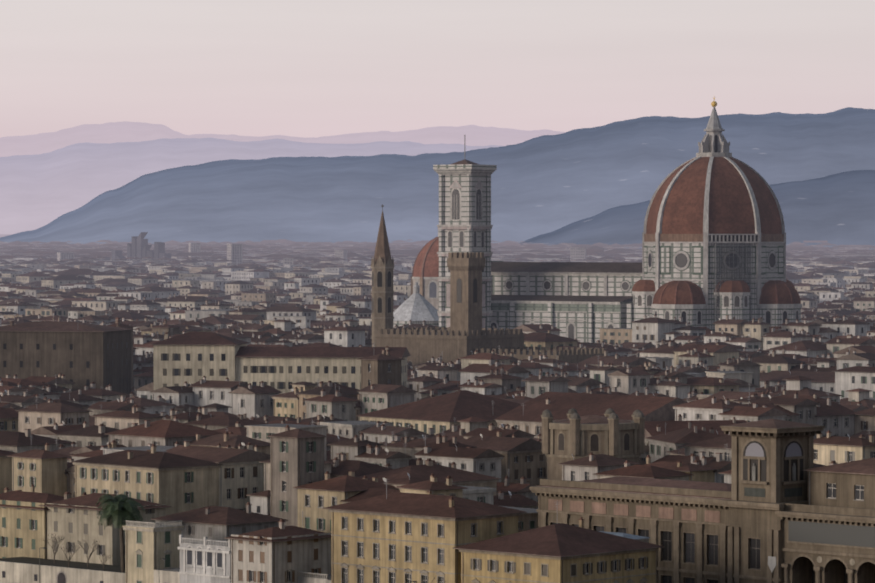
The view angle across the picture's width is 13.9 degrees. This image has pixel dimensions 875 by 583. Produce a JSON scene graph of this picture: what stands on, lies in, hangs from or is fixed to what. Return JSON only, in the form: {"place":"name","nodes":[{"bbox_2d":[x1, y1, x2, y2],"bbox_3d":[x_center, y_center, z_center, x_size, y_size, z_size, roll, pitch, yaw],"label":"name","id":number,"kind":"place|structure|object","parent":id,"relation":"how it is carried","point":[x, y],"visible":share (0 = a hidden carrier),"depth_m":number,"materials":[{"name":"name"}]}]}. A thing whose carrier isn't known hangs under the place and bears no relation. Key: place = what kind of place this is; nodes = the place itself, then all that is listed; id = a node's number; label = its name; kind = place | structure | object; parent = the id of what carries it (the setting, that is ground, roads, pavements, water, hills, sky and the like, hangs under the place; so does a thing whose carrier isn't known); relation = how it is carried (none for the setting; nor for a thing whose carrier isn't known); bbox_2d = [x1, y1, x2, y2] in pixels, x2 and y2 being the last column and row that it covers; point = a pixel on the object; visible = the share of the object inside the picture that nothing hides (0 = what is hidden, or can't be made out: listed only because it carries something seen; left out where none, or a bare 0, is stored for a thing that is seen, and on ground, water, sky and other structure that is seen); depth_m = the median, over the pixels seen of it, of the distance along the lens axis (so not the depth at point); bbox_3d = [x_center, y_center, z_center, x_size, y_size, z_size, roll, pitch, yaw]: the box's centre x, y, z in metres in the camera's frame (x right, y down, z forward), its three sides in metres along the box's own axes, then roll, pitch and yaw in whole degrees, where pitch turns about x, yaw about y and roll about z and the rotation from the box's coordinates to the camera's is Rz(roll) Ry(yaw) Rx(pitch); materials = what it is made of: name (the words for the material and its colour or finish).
{"place":"outdoors","nodes":[
{"label":"outdoors","id":0,"kind":"place"},
{"bbox_2d":[0,138,501,233],"bbox_3d":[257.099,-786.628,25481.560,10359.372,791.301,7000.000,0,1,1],"label":"hill","id":1,"kind":"structure","parent":0,"point":[37,191],"depth_m":25555.91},
{"bbox_2d":[0,121,565,156],"bbox_3d":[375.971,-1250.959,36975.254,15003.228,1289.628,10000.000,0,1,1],"label":"hill","id":2,"kind":"structure","parent":0,"point":[126,131],"depth_m":38691.82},
{"bbox_2d":[0,0,874,137],"label":"sky","id":3,"kind":"structure","parent":0,"point":[257,68],"materials":[{"name":"pink"}]},
{"bbox_2d":[521,170,874,248],"bbox_3d":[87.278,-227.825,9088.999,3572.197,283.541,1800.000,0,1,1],"label":"hill","id":4,"kind":"structure","parent":0,"point":[837,209],"depth_m":8893.47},
{"bbox_3d":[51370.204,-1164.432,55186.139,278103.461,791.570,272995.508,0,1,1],"label":"ground","id":5,"kind":"structure","parent":0,"visible":0},
{"bbox_2d":[44,296,444,582],"bbox_3d":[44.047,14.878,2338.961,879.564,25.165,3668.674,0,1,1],"label":"trees","id":6,"kind":"object","parent":5,"relation":"on","point":[117,508],"visible":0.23,"depth_m":632.39,"materials":[{"name":"green plant"}]},
{"bbox_2d":[57,96,801,370],"bbox_3d":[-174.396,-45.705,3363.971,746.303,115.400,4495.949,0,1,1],"label":"landmark buildings","id":7,"kind":"structure","parent":5,"relation":"on","point":[713,241],"depth_m":1326.70,"materials":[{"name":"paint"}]},
{"bbox_2d":[0,312,874,532],"bbox_3d":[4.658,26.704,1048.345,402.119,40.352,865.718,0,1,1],"label":"city","id":8,"kind":"object","parent":5,"relation":"on","point":[469,427],"visible":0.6,"depth_m":823.15,"materials":[{"name":"paint"}]},
{"bbox_2d":[0,321,874,582],"bbox_3d":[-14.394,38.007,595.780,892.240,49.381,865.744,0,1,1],"label":"buildings","id":9,"kind":"structure","parent":5,"relation":"on","point":[779,509],"depth_m":599.98,"materials":[{"name":"paint"}]},
{"bbox_2d":[0,107,874,246],"bbox_3d":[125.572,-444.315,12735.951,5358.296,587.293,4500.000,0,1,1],"label":"mountain","id":10,"kind":"structure","parent":5,"relation":"on","point":[543,184],"depth_m":12107.99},
{"bbox_2d":[0,239,874,290],"bbox_3d":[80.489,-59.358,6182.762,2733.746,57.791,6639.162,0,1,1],"label":"city","id":11,"kind":"object","parent":5,"relation":"on","point":[35,264],"visible":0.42,"depth_m":4805.46,"materials":[{"name":"paint"}]},
{"bbox_2d":[0,277,874,329],"bbox_3d":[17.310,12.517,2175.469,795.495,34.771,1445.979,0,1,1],"label":"city buildings","id":12,"kind":"structure","parent":5,"relation":"on","point":[331,303],"depth_m":1991.43,"materials":[{"name":"paint"}]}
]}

